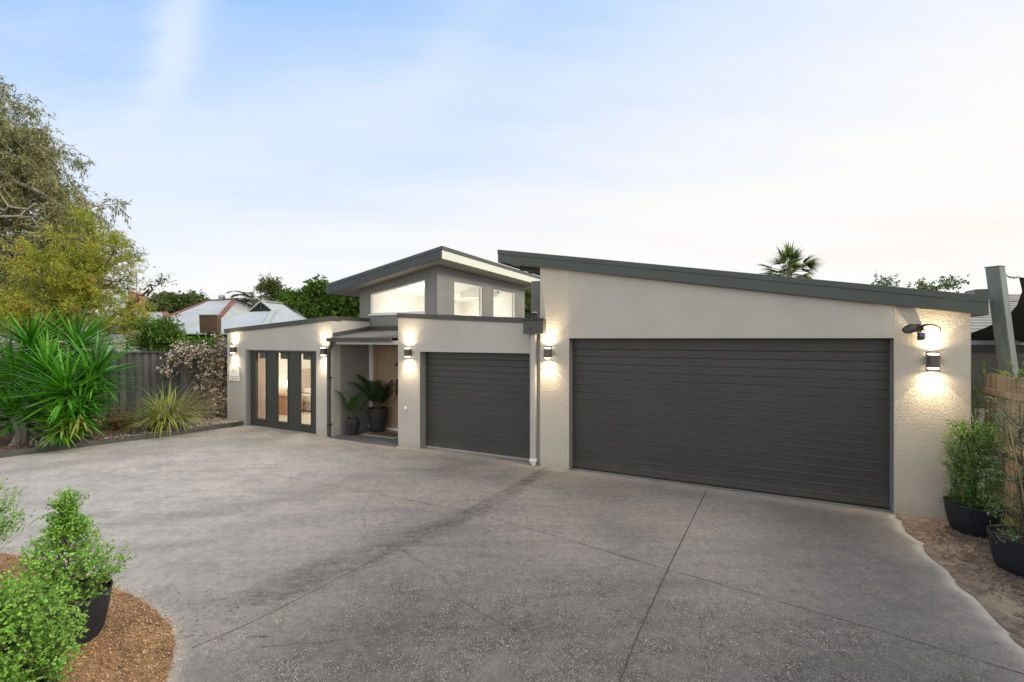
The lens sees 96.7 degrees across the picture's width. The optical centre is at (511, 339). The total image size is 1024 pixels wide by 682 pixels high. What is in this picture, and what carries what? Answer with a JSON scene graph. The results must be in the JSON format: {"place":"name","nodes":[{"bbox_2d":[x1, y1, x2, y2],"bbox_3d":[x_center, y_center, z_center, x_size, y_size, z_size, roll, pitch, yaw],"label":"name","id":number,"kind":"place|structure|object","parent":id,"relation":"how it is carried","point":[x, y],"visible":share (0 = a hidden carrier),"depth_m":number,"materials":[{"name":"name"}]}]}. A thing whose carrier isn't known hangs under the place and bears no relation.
{"place":"outdoors","nodes":[
{"label":"outdoors","id":0,"kind":"place"},
{"bbox_2d":[0,548,186,681],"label":"mulch bed","id":1,"kind":"object","parent":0,"point":[145,633],"visible":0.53,"depth_m":3.52,"materials":[{"name":"brown wood"}]},
{"bbox_2d":[0,477,36,548],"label":"potted shrub","id":2,"kind":"object","parent":1,"relation":"on","point":[3,524],"visible":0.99,"depth_m":4.51,"materials":[{"name":"green plant"}]},
{"bbox_2d":[0,570,88,681],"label":"potted shrub","id":3,"kind":"object","parent":1,"relation":"on","point":[25,617],"visible":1,"depth_m":2.67,"materials":[{"name":"green plant"}]},
{"bbox_2d":[0,485,137,652],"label":"potted shrub","id":4,"kind":"object","parent":1,"relation":"on","point":[93,590],"visible":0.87,"depth_m":3.53,"materials":[{"name":"green plant"}]},
{"bbox_2d":[0,417,230,451],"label":"garden bed","id":5,"kind":"object","parent":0,"point":[6,443],"visible":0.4,"depth_m":11.06,"materials":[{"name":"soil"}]},
{"bbox_2d":[8,415,29,445],"bbox_3d":[-10.924,2.015,10.085,0.360,0.670,0.382,0,0,-31],"label":"tree stump","id":6,"kind":"object","parent":5,"relation":"on","point":[20,437],"visible":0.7,"depth_m":10.02,"materials":[{"name":"brown wood"}]},
{"bbox_2d":[29,433,58,445],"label":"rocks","id":7,"kind":"object","parent":5,"relation":"on","point":[33,441],"visible":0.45,"depth_m":9.94,"materials":[{"name":"grey stone"}]},
{"bbox_2d":[0,302,145,448],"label":"yucca","id":8,"kind":"object","parent":5,"relation":"on","point":[69,415],"visible":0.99,"depth_m":10.15,"materials":[{"name":"green plant"}]},
{"bbox_2d":[97,402,140,430],"bbox_3d":[-10.113,2.019,11.742,1.101,0.886,0.627,0,0,14],"label":"shrub","id":9,"kind":"object","parent":5,"relation":"on","point":[109,423],"visible":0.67,"depth_m":11.67,"materials":[{"name":"plant"}]},
{"bbox_2d":[75,416,238,442],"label":"fallen petals","id":10,"kind":"object","parent":5,"relation":"on","point":[220,419],"visible":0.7,"depth_m":12.30,"materials":[{"name":"beige plant"}]},
{"bbox_2d":[99,376,239,440],"bbox_3d":[-8.557,1.650,11.618,2.933,1.606,2.946,0,0,0],"label":"strappy clump","id":11,"kind":"object","parent":5,"relation":"on","point":[169,416],"visible":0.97,"depth_m":11.45,"materials":[{"name":"green plant"}]},
{"bbox_2d":[151,331,226,417],"bbox_3d":[-9.142,1.031,13.480,3.081,2.637,1.059,0,0,0],"label":"flowering vine","id":12,"kind":"object","parent":5,"relation":"on","point":[219,345],"visible":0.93,"depth_m":13.28,"materials":[{"name":"pink plant"}]},
{"bbox_2d":[90,272,169,350],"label":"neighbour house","id":13,"kind":"structure","parent":0,"point":[160,313],"depth_m":46.40,"materials":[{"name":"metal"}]},
{"bbox_2d":[165,331,226,350],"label":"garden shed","id":14,"kind":"structure","parent":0,"point":[191,333],"depth_m":20.00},
{"bbox_2d":[0,342,984,453],"bbox_3d":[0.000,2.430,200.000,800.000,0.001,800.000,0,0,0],"label":"ground","id":15,"kind":"structure","parent":0,"point":[981,409],"depth_m":15.71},
{"bbox_2d":[0,75,141,334],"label":"gum tree","id":16,"kind":"object","parent":15,"relation":"on","point":[28,166],"visible":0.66,"depth_m":18.12,"materials":[{"name":"green plant"}]},
{"bbox_2d":[0,201,182,350],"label":"flowering gum","id":17,"kind":"object","parent":15,"relation":"on","point":[75,273],"visible":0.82,"depth_m":15.23,"materials":[{"name":"green plant"}]},
{"bbox_2d":[0,349,226,419],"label":"timber fence","id":18,"kind":"object","parent":15,"relation":"on","point":[148,378],"visible":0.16,"depth_m":13.45,"materials":[{"name":"grey wood"}]},
{"bbox_2d":[121,313,195,350],"bbox_3d":[-11.424,0.772,14.904,2.140,3.269,1.724,0,0,0],"label":"shrub","id":19,"kind":"object","parent":15,"relation":"on","point":[160,329],"visible":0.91,"depth_m":14.60,"materials":[{"name":"green plant"}]},
{"bbox_2d":[145,290,178,310],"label":"distant tree","id":20,"kind":"object","parent":15,"relation":"on","point":[154,297],"visible":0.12,"depth_m":68.60,"materials":[{"name":"green plant"}]},
{"bbox_2d":[146,289,202,313],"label":"distant tree","id":21,"kind":"object","parent":15,"relation":"on","point":[172,303],"visible":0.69,"depth_m":62.92,"materials":[{"name":"green plant"}]},
{"bbox_2d":[135,295,252,350],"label":"neighbour house","id":22,"kind":"structure","parent":15,"relation":"on","point":[221,306],"depth_m":44.05,"materials":[{"name":"metal"}]},
{"bbox_2d":[186,289,211,301],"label":"distant tree","id":23,"kind":"object","parent":15,"relation":"on","point":[201,295],"visible":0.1,"depth_m":65.42,"materials":[{"name":"green plant"}]},
{"bbox_2d":[198,314,220,348],"bbox_3d":[-11.392,0.739,17.190,0.797,3.322,0.420,0,0,0],"label":"flue box","id":24,"kind":"object","parent":15,"relation":"on","point":[209,323],"visible":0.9,"depth_m":17.00,"materials":[{"name":"metal"}]},
{"bbox_2d":[178,294,306,330],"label":"neighbour house","id":25,"kind":"structure","parent":15,"relation":"on","point":[260,312],"depth_m":29.04,"materials":[{"name":"metal"}]},
{"bbox_2d":[226,291,270,305],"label":"feather palm","id":26,"kind":"object","parent":15,"relation":"on","point":[252,300],"visible":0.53,"depth_m":47.21,"materials":[{"name":"green plant"}]},
{"bbox_2d":[251,272,287,301],"bbox_3d":[-20.116,-1.639,37.954,3.335,8.104,2.441,0,0,0],"label":"broadleaf tree","id":27,"kind":"object","parent":15,"relation":"on","point":[270,287],"visible":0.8,"depth_m":37.68,"materials":[{"name":"green plant"}]},
{"bbox_2d":[275,274,359,318],"bbox_3d":[-13.290,-1.216,34.104,8.922,7.247,4.993,0,0,0],"label":"broadleaf tree","id":28,"kind":"object","parent":15,"relation":"on","point":[312,299],"visible":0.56,"depth_m":33.02,"materials":[{"name":"green plant"}]},
{"bbox_2d":[525,287,530,317],"bbox_3d":[1.024,-0.401,26.059,2.181,5.656,2.584,0,0,0],"label":"background tree","id":29,"kind":"object","parent":15,"relation":"on","point":[527,301],"visible":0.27,"depth_m":25.49,"materials":[{"name":"green plant"}]},
{"bbox_2d":[756,241,823,278],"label":"fan palm","id":30,"kind":"object","parent":15,"relation":"on","point":[791,267],"visible":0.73,"depth_m":41.79,"materials":[{"name":"green plant"}]},
{"bbox_2d":[871,271,900,286],"bbox_3d":[24.586,-1.069,30.095,1.764,6.944,1.465,0,0,0],"label":"background tree","id":31,"kind":"object","parent":15,"relation":"on","point":[886,282],"visible":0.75,"depth_m":29.92,"materials":[{"name":"green plant"}]},
{"bbox_2d":[907,274,969,292],"bbox_3d":[27.835,-0.932,29.944,3.842,6.681,2.275,0,0,0],"label":"background tree","id":32,"kind":"object","parent":15,"relation":"on","point":[925,286],"visible":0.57,"depth_m":29.81,"materials":[{"name":"green plant"}]},
{"bbox_2d":[971,340,1023,344],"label":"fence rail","id":33,"kind":"object","parent":15,"relation":"on","point":[982,342],"depth_m":12.34,"materials":[{"name":"grey metal"}]},
{"bbox_2d":[21,439,995,676],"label":"dropped leaves","id":34,"kind":"object","parent":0,"point":[311,606],"visible":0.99,"depth_m":4.06,"materials":[{"name":"brown plant"}]},
{"bbox_2d":[0,425,1023,681],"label":"driveway","id":35,"kind":"structure","parent":0,"point":[472,565],"depth_m":4.72,"materials":[{"name":"concrete"}]},
{"bbox_2d":[0,421,243,457],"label":"garden edging","id":36,"kind":"object","parent":35,"relation":"on","point":[85,443],"visible":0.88,"depth_m":10.48,"materials":[{"name":"grey concrete"}]},
{"bbox_2d":[224,246,989,520],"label":"house","id":37,"kind":"structure","parent":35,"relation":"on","point":[833,393],"depth_m":7.82,"materials":[{"name":"grey paint"}]},
{"bbox_2d":[230,345,235,353],"bbox_3d":[-7.840,0.297,12.783,0.140,0.250,0.144,0,0,27],"label":"wall lamp","id":38,"kind":"object","parent":37,"relation":"attached to","point":[232,348],"visible":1,"depth_m":12.73,"materials":[{"name":"brown metal"}]},
{"bbox_2d":[229,366,239,380],"bbox_3d":[-7.824,0.977,12.835,0.447,0.398,0.036,0,0,27],"label":"wall plaque","id":39,"kind":"object","parent":37,"relation":"attached to","point":[234,373],"depth_m":12.81,"materials":[{"name":"white metal"}]},
{"bbox_2d":[258,353,264,418],"bbox_3d":[-7.326,1.215,13.166,0.689,2.230,0.060,0,0,27],"label":"curtain","id":40,"kind":"object","parent":37,"relation":"hanging from","point":[261,388],"visible":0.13,"depth_m":13.09,"materials":[{"name":"beige fabric"}]},
{"bbox_2d":[250,351,315,432],"bbox_3d":[-6.083,1.356,12.137,2.749,2.066,0.091,0,0,27],"label":"glass door","id":41,"kind":"structure","parent":37,"relation":"in","point":[271,419],"depth_m":12.23,"materials":[{"name":"grey glass"}]},
{"bbox_2d":[279,393,302,414],"bbox_3d":[-6.979,2.035,14.334,0.470,0.610,0.600,0,0,27],"label":"chest of drawers","id":42,"kind":"object","parent":37,"relation":"on","point":[282,404],"visible":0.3,"depth_m":14.08,"materials":[{"name":"brown wood"}]},
{"bbox_2d":[301,368,310,410],"bbox_3d":[-5.655,1.660,15.159,2.100,1.360,1.940,0,0,27],"label":"bed","id":43,"kind":"object","parent":37,"relation":"on","point":[306,387],"visible":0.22,"depth_m":14.85,"materials":[{"name":"fabric"}]},
{"bbox_2d":[320,346,326,356],"bbox_3d":[-4.642,0.307,11.183,0.140,0.250,0.144,0,0,27],"label":"wall lamp","id":44,"kind":"object","parent":37,"relation":"attached to","point":[323,351],"visible":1,"depth_m":11.14,"materials":[{"name":"brown metal"}]},
{"bbox_2d":[334,389,380,435],"bbox_3d":[-3.894,1.806,11.428,1.366,1.160,1.169,0,0,0],"label":"potted palm","id":45,"kind":"object","parent":37,"relation":"on","point":[352,424],"visible":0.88,"depth_m":11.25,"materials":[{"name":"plant"}]},
{"bbox_2d":[347,374,397,431],"bbox_3d":[-3.473,1.645,11.642,1.476,1.482,1.394,0,0,0],"label":"potted palm","id":46,"kind":"object","parent":37,"relation":"on","point":[377,416],"visible":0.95,"depth_m":11.57,"materials":[{"name":"plant"}]},
{"bbox_2d":[360,430,397,438],"bbox_3d":[-3.142,2.376,11.381,1.100,0.019,0.650,0,0,27],"label":"doormat","id":47,"kind":"object","parent":37,"relation":"on","point":[389,434],"visible":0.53,"depth_m":11.29,"materials":[{"name":"beige fabric"}]},
{"bbox_2d":[374,347,397,427],"bbox_3d":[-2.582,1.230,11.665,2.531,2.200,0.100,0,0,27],"label":"front door","id":48,"kind":"structure","parent":37,"relation":"in","point":[385,358],"depth_m":11.98,"materials":[{"name":"brown wood"}]},
{"bbox_2d":[368,280,425,315],"bbox_3d":[-3.006,-1.067,11.871,1.912,0.875,0.105,0,0,27],"label":"window","id":49,"kind":"structure","parent":37,"relation":"in","point":[371,295],"depth_m":11.91,"materials":[{"name":"white paint"}]},
{"bbox_2d":[404,347,410,357],"bbox_3d":[-2.297,0.296,10.011,0.140,0.250,0.144,0,0,27],"label":"wall lamp","id":50,"kind":"object","parent":37,"relation":"attached to","point":[407,352],"visible":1,"depth_m":9.97,"materials":[{"name":"brown metal"}]},
{"bbox_2d":[454,281,481,315],"bbox_3d":[-1.231,-1.085,12.623,0.055,0.890,1.460,0,0,27],"label":"window","id":51,"kind":"structure","parent":37,"relation":"in","point":[480,287],"depth_m":12.99,"materials":[{"name":"white paint"}]},
{"bbox_2d":[425,352,529,460],"bbox_3d":[-0.744,1.337,9.542,2.631,2.118,0.055,0,0,27],"label":"garage door","id":52,"kind":"structure","parent":37,"relation":"in","point":[477,403],"depth_m":9.51,"materials":[{"name":"grey paint"}]},
{"bbox_2d":[494,289,514,316],"bbox_3d":[-0.269,-1.085,14.546,0.055,0.890,1.500,0,0,27],"label":"window","id":53,"kind":"structure","parent":37,"relation":"in","point":[494,289],"depth_m":15.19,"materials":[{"name":"white paint"}]},
{"bbox_2d":[544,346,551,359],"bbox_3d":[0.663,0.261,8.430,0.140,0.250,0.144,0,0,27],"label":"wall lamp","id":54,"kind":"object","parent":37,"relation":"attached to","point":[547,353],"visible":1,"depth_m":8.38,"materials":[{"name":"brown metal"}]},
{"bbox_2d":[572,338,889,509],"bbox_3d":[3.223,1.192,7.447,4.674,2.409,0.056,0,0,27],"label":"garage door","id":55,"kind":"structure","parent":37,"relation":"in","point":[805,418],"depth_m":7.23,"materials":[{"name":"grey paint"}]},
{"bbox_2d":[902,324,941,339],"bbox_3d":[5.419,-0.094,6.043,0.408,0.220,0.161,0,0,27],"label":"security floodlight","id":56,"kind":"object","parent":37,"relation":"attached to","point":[918,329],"visible":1,"depth_m":6.00,"materials":[{"name":"black plastic"}]},
{"bbox_2d":[926,352,940,370],"bbox_3d":[5.544,0.291,5.990,0.140,0.250,0.144,0,0,27],"label":"wall lamp","id":57,"kind":"object","parent":37,"relation":"attached to","point":[932,361],"visible":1,"depth_m":5.94,"materials":[{"name":"brown metal"}]},
{"bbox_2d":[971,349,1023,498],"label":"bamboo plant","id":58,"kind":"object","parent":35,"relation":"on","point":[975,400],"visible":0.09,"depth_m":6.49,"materials":[{"name":"green plant"}]},
{"bbox_2d":[984,265,1017,377],"bbox_3d":[6.850,0.702,6.250,0.637,3.397,0.201,0,0,0],"label":"steel post","id":59,"kind":"object","parent":35,"relation":"on","point":[1001,317],"visible":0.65,"depth_m":6.20,"materials":[{"name":"grey metal"}]},
{"bbox_2d":[971,277,1023,341],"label":"shade sail","id":60,"kind":"object","parent":59,"relation":"attached to","point":[1017,316],"visible":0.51,"depth_m":11.10,"materials":[{"name":"fabric"}]},
{"bbox_2d":[0,0,1023,341],"label":"sky","id":61,"kind":"structure","parent":0,"point":[296,141],"materials":[{"name":"blue"}]},
{"bbox_2d":[527,312,536,317],"bbox_3d":[0.386,-0.448,8.596,0.206,0.123,0.088,0,0,37],"label":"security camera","id":62,"kind":"object","parent":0,"point":[533,314],"visible":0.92,"depth_m":8.56,"materials":[{"name":"black plastic"}]},
{"bbox_2d":[895,514,1023,646],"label":"mulch strip","id":63,"kind":"object","parent":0,"point":[1000,612],"visible":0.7,"depth_m":4.67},
{"bbox_2d":[911,518,1023,628],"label":"brown mulch","id":64,"kind":"object","parent":63,"relation":"on","point":[983,545],"visible":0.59,"depth_m":4.85,"materials":[{"name":"brown wood"}]},
{"bbox_2d":[938,415,1009,537],"bbox_3d":[5.641,1.645,5.582,0.633,1.440,0.608,0,0,0],"label":"potted shrub","id":65,"kind":"object","parent":63,"relation":"on","point":[965,514],"visible":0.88,"depth_m":5.51,"materials":[{"name":"green plant"}]},
{"bbox_2d":[960,395,1023,576],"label":"potted shrub","id":66,"kind":"object","parent":63,"relation":"on","point":[1006,542],"visible":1,"depth_m":4.66,"materials":[{"name":"green plant"}]},
{"bbox_2d":[982,374,1023,526],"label":"timber fence","id":67,"kind":"object","parent":63,"relation":"on","point":[992,388],"visible":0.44,"depth_m":5.76,"materials":[{"name":"brown wood"}]},
{"bbox_2d":[993,360,1023,397],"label":"trailing plant","id":68,"kind":"object","parent":67,"relation":"on","point":[1018,374],"visible":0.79,"depth_m":5.56,"materials":[{"name":"green plant"}]},
{"bbox_2d":[971,294,1023,406],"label":"neighbour house","id":69,"kind":"structure","parent":0,"point":[982,353],"depth_m":15.95,"materials":[{"name":"grey tile"}]},
{"bbox_2d":[971,353,1023,389],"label":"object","id":70,"kind":"structure","parent":69,"relation":"in","point":[990,359],"depth_m":15.95,"materials":[{"name":"glass"}]}
]}

